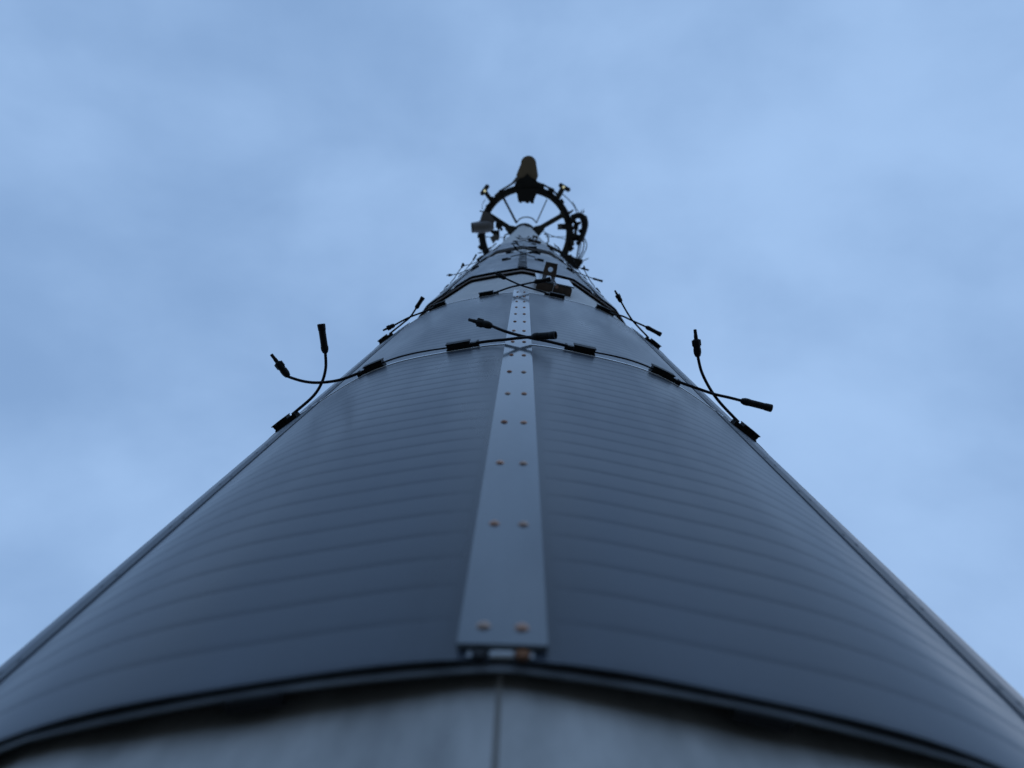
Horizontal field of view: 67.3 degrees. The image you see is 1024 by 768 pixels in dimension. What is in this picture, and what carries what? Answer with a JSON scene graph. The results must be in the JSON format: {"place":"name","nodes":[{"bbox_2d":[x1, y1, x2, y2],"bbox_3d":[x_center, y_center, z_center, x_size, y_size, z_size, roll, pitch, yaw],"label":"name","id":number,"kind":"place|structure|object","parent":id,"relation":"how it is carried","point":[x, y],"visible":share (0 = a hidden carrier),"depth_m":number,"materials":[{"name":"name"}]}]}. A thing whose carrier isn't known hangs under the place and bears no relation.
{"place":"outdoors","nodes":[
{"label":"outdoors","id":0,"kind":"place"},
{"bbox_2d":[0,0,1023,696],"label":"sky","id":1,"kind":"structure","parent":0,"point":[830,193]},
{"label":"foundation pad","id":2,"kind":"structure","parent":0,"visible":0},
{"bbox_2d":[0,226,969,767],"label":"monopole tower","id":3,"kind":"structure","parent":2,"relation":"on","point":[490,720],"depth_m":0.29,"materials":[{"name":"metal"}]},
{"bbox_2d":[0,323,328,671],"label":"solar panel","id":4,"kind":"object","parent":3,"relation":"attached to","point":[282,423],"visible":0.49,"depth_m":0.77,"materials":[{"name":"black plastic"}]},
{"bbox_2d":[0,322,409,682],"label":"cover strip","id":5,"kind":"object","parent":3,"relation":"attached to","point":[16,663],"visible":0.98,"depth_m":0.60,"materials":[{"name":"metal"}]},
{"bbox_2d":[0,331,556,742],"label":"solar panel","id":6,"kind":"object","parent":3,"relation":"attached to","point":[333,532],"visible":1,"depth_m":0.42,"materials":[{"name":"black plastic"}]},
{"bbox_2d":[300,296,424,412],"bbox_3d":[-0.350,0.023,1.493,0.030,0.790,0.404,38,-80,-7],"label":"solar panel","id":7,"kind":"object","parent":3,"relation":"attached to","point":[383,339],"visible":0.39,"depth_m":1.84,"materials":[{"name":"black plastic"}]},
{"bbox_2d":[326,277,550,396],"bbox_3d":[-0.118,-0.116,1.465,0.423,0.799,0.038,-16,-79,4],"label":"solar panel","id":8,"kind":"object","parent":3,"relation":"attached to","point":[441,324],"visible":0.92,"depth_m":1.39,"materials":[{"name":"black plastic"}]},
{"bbox_2d":[418,263,463,317],"bbox_3d":[-0.361,-0.307,3.293,0.040,0.799,0.454,37,-80,-6],"label":"solar panel","id":9,"kind":"object","parent":3,"relation":"attached to","point":[438,297],"visible":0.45,"depth_m":3.26,"materials":[{"name":"black plastic"}]},
{"bbox_2d":[437,254,476,302],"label":"solar panel","id":10,"kind":"object","parent":3,"relation":"attached to","point":[444,294],"visible":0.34,"depth_m":4.31,"materials":[{"name":"black plastic"}]},
{"bbox_2d":[440,264,474,292],"bbox_3d":[-0.244,-0.519,3.689,0.036,1.635,0.003,-35,-81,8],"label":"cover strip","id":11,"kind":"object","parent":3,"relation":"attached to","point":[456,279],"visible":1,"depth_m":3.31,"materials":[{"name":"metal"}]},
{"bbox_2d":[472,247,491,267],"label":"solar panel","id":12,"kind":"object","parent":3,"relation":"attached to","point":[480,259],"visible":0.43,"depth_m":6.18,"materials":[{"name":"black plastic"}]},
{"bbox_2d":[445,250,536,292],"bbox_3d":[-0.101,-0.484,3.252,0.444,0.799,0.036,-16,-79,4],"label":"solar panel","id":13,"kind":"object","parent":3,"relation":"attached to","point":[506,264],"visible":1,"depth_m":3.23,"materials":[{"name":"black plastic"}]},
{"bbox_2d":[0,658,995,767],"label":"mounting hoop","id":14,"kind":"object","parent":3,"relation":"attached to","point":[745,711],"visible":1,"depth_m":0.30,"materials":[{"name":"metal"}]},
{"bbox_2d":[464,246,536,275],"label":"solar panel","id":15,"kind":"object","parent":3,"relation":"attached to","point":[497,258],"visible":0.73,"depth_m":4.13,"materials":[{"name":"black plastic"}]},
{"bbox_2d":[457,290,547,660],"bbox_3d":[0.009,-0.062,1.083,0.036,1.609,0.005,2,-78,1],"label":"cover strip","id":16,"kind":"object","parent":3,"relation":"attached to","point":[503,614],"visible":1,"depth_m":0.41,"materials":[{"name":"metal"}]},
{"bbox_2d":[479,238,530,258],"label":"solar panel","id":17,"kind":"object","parent":3,"relation":"attached to","point":[506,246],"visible":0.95,"depth_m":5.91,"materials":[{"name":"black plastic"}]},
{"bbox_2d":[482,236,528,252],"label":"solar panel","id":18,"kind":"object","parent":3,"relation":"attached to","point":[500,245],"visible":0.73,"depth_m":6.85,"materials":[{"name":"black glass"}]},
{"bbox_2d":[422,269,621,321],"bbox_3d":[0.028,0.060,2.936,0.982,0.090,0.982,2,-78,1],"label":"mounting hoop","id":19,"kind":"object","parent":3,"relation":"attached to","point":[508,272],"visible":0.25,"depth_m":2.81,"materials":[{"name":"brown metal"}]},
{"bbox_2d":[518,250,526,266],"bbox_3d":[0.052,-0.606,3.666,0.036,1.635,0.003,1,-78,1],"label":"cover strip","id":20,"kind":"object","parent":3,"relation":"attached to","point":[522,261],"visible":1,"depth_m":3.31,"materials":[{"name":"metal"}]},
{"bbox_2d":[474,247,573,270],"bbox_3d":[0.070,-0.474,5.465,0.982,0.090,0.982,2,-78,1],"label":"mounting hoop","id":21,"kind":"object","parent":3,"relation":"attached to","point":[527,248],"visible":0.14,"depth_m":5.33,"materials":[{"name":"brown metal"}]},
{"bbox_2d":[476,182,576,260],"bbox_3d":[0.733,-7.398,37.243,4.875,0.450,4.781,2,-78,1],"label":"antenna ring","id":22,"kind":"object","parent":3,"relation":"attached to","point":[502,193],"visible":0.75,"depth_m":37.02,"materials":[{"name":"metal"}]},
{"bbox_2d":[471,211,494,232],"bbox_3d":[-1.395,-7.761,36.870,1.133,0.580,1.055,2,-78,1],"label":"drum antenna","id":23,"kind":"object","parent":22,"relation":"attached to","point":[485,224],"visible":1,"depth_m":36.74,"materials":[{"name":"grey metal"}]},
{"bbox_2d":[480,184,491,203],"bbox_3d":[-1.080,-9.126,36.934,0.821,0.320,0.616,39,-80,-7],"label":"clamp bracket","id":24,"kind":"object","parent":22,"relation":"attached to","point":[484,191],"visible":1,"depth_m":36.84,"materials":[{"name":"metal"}]},
{"bbox_2d":[485,228,507,242],"bbox_3d":[-0.822,-7.191,37.287,1.017,0.300,0.941,-34,-81,7],"label":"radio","id":25,"kind":"object","parent":22,"relation":"attached to","point":[495,236],"visible":0.85,"depth_m":37.17,"materials":[{"name":"metal"}]},
{"bbox_2d":[496,222,502,230],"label":"clamp block","id":26,"kind":"structure","parent":22,"relation":"attached to","point":[498,225],"depth_m":36.99,"materials":[{"name":"black metal"}]},
{"bbox_2d":[513,156,539,187],"bbox_3d":[0.700,-10.124,36.739,1.350,0.410,1.498,2,-78,1],"label":"panel antenna","id":27,"kind":"object","parent":22,"relation":"attached to","point":[527,174],"visible":0.99,"depth_m":36.60,"materials":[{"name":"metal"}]},
{"bbox_2d":[516,188,539,202],"bbox_3d":[0.762,-9.027,36.873,1.160,0.500,0.700,2,-78,1],"label":"equipment box","id":28,"kind":"object","parent":22,"relation":"attached to","point":[527,195],"visible":0.98,"depth_m":36.62,"materials":[{"name":"black metal"}]},
{"bbox_2d":[482,194,587,258],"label":"feeder cables","id":29,"kind":"object","parent":22,"relation":"attached to","point":[573,204],"visible":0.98,"depth_m":37.31,"materials":[{"name":"black rubber"}]},
{"bbox_2d":[556,183,570,199],"bbox_3d":[2.366,-9.149,36.872,0.641,0.320,0.809,29,-79,-5],"label":"clamp bracket","id":30,"kind":"object","parent":22,"relation":"attached to","point":[563,187],"visible":1,"depth_m":36.76,"materials":[{"name":"metal"}]},
{"bbox_2d":[558,223,572,231],"bbox_3d":[2.555,-7.559,37.092,0.710,0.420,0.420,2,-78,1],"label":"radio unit","id":31,"kind":"object","parent":22,"relation":"attached to","point":[567,226],"visible":1,"depth_m":36.90,"materials":[{"name":"metal"}]},
{"bbox_2d":[564,255,588,269],"bbox_3d":[3.032,-5.901,37.342,1.288,0.400,0.670,9,-78,-1],"label":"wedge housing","id":32,"kind":"object","parent":22,"relation":"attached to","point":[578,262],"visible":0.83,"depth_m":37.14,"materials":[{"name":"metal"}]},
{"bbox_2d":[570,209,587,245],"bbox_3d":[3.210,-7.527,37.154,0.940,0.390,1.829,2,-78,1],"label":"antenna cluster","id":33,"kind":"object","parent":22,"relation":"attached to","point":[583,223],"visible":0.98,"depth_m":37.00,"materials":[{"name":"metal"}]},
{"bbox_2d":[528,238,541,243],"bbox_3d":[0.203,-1.294,7.027,0.124,0.319,0.056,12,-78,-2],"label":"hand hole box","id":34,"kind":"object","parent":3,"relation":"attached to","point":[535,241],"visible":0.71,"depth_m":6.88,"materials":[{"name":"brown metal"}]},
{"bbox_2d":[515,237,566,258],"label":"solar panel","id":35,"kind":"object","parent":3,"relation":"attached to","point":[539,247],"visible":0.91,"depth_m":5.95,"materials":[{"name":"black plastic"}]},
{"bbox_2d":[518,235,563,253],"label":"solar panel","id":36,"kind":"object","parent":3,"relation":"attached to","point":[547,246],"visible":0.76,"depth_m":6.74,"materials":[{"name":"black plastic"}]},
{"bbox_2d":[543,261,557,278],"bbox_3d":[0.129,-0.382,2.598,0.047,0.013,0.058,12,-78,-2],"label":"lug plate","id":37,"kind":"object","parent":3,"relation":"attached to","point":[552,274],"visible":0.84,"depth_m":2.60,"materials":[{"name":"brown metal"}]},
{"bbox_2d":[515,241,588,276],"bbox_3d":[0.215,-0.640,4.019,0.458,0.799,0.041,21,-79,-3],"label":"solar panel","id":38,"kind":"object","parent":3,"relation":"attached to","point":[560,262],"visible":0.83,"depth_m":4.13,"materials":[{"name":"black glass"}]},
{"bbox_2d":[535,273,573,296],"bbox_3d":[0.123,-0.299,2.353,0.112,0.279,0.042,12,-78,-2],"label":"hand hole box","id":39,"kind":"object","parent":3,"relation":"attached to","point":[560,286],"visible":0.81,"depth_m":2.23,"materials":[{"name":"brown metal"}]},
{"bbox_2d":[513,245,602,294],"bbox_3d":[0.205,-0.475,3.249,0.458,0.799,0.041,21,-79,-3],"label":"solar panel","id":40,"kind":"object","parent":3,"relation":"attached to","point":[537,264],"visible":0.88,"depth_m":3.24,"materials":[{"name":"black glass"}]},
{"bbox_2d":[556,245,574,270],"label":"solar panel","id":41,"kind":"object","parent":3,"relation":"attached to","point":[565,259],"visible":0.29,"depth_m":6.13,"materials":[{"name":"black glass"}]},
{"bbox_2d":[572,267,603,296],"bbox_3d":[0.344,-0.506,3.682,0.036,1.635,0.003,37,-80,-6],"label":"cover strip","id":42,"kind":"object","parent":3,"relation":"attached to","point":[589,283],"visible":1,"depth_m":3.23,"materials":[{"name":"metal"}]},
{"bbox_2d":[571,255,606,306],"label":"solar panel","id":43,"kind":"object","parent":3,"relation":"attached to","point":[597,296],"visible":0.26,"depth_m":4.26,"materials":[{"name":"black glass"}]},
{"bbox_2d":[494,272,708,405],"bbox_3d":[0.150,-0.108,1.462,0.429,0.799,0.037,19,-78,-3],"label":"solar panel","id":44,"kind":"object","parent":3,"relation":"attached to","point":[601,329],"visible":0.91,"depth_m":1.39,"materials":[{"name":"black plastic"}]},
{"bbox_2d":[583,266,624,323],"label":"solar panel","id":45,"kind":"object","parent":3,"relation":"attached to","point":[607,303],"visible":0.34,"depth_m":3.24,"materials":[{"name":"black glass"}]},
{"bbox_2d":[614,290,731,420],"bbox_3d":[0.366,0.029,1.483,0.026,0.790,0.432,-34,-81,8],"label":"solar panel","id":46,"kind":"object","parent":3,"relation":"attached to","point":[655,344],"visible":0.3,"depth_m":1.83,"materials":[{"name":"black glass"}]},
{"bbox_2d":[468,318,1023,767],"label":"solar panel","id":47,"kind":"object","parent":3,"relation":"attached to","point":[688,540],"visible":1,"depth_m":0.42,"materials":[{"name":"black plastic"}]},
{"bbox_2d":[631,327,1023,718],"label":"cover strip","id":48,"kind":"object","parent":3,"relation":"attached to","point":[1001,690],"visible":0.99,"depth_m":0.58,"materials":[{"name":"metal"}]},
{"bbox_2d":[692,329,1023,704],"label":"solar panel","id":49,"kind":"object","parent":3,"relation":"attached to","point":[750,434],"visible":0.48,"depth_m":0.72,"materials":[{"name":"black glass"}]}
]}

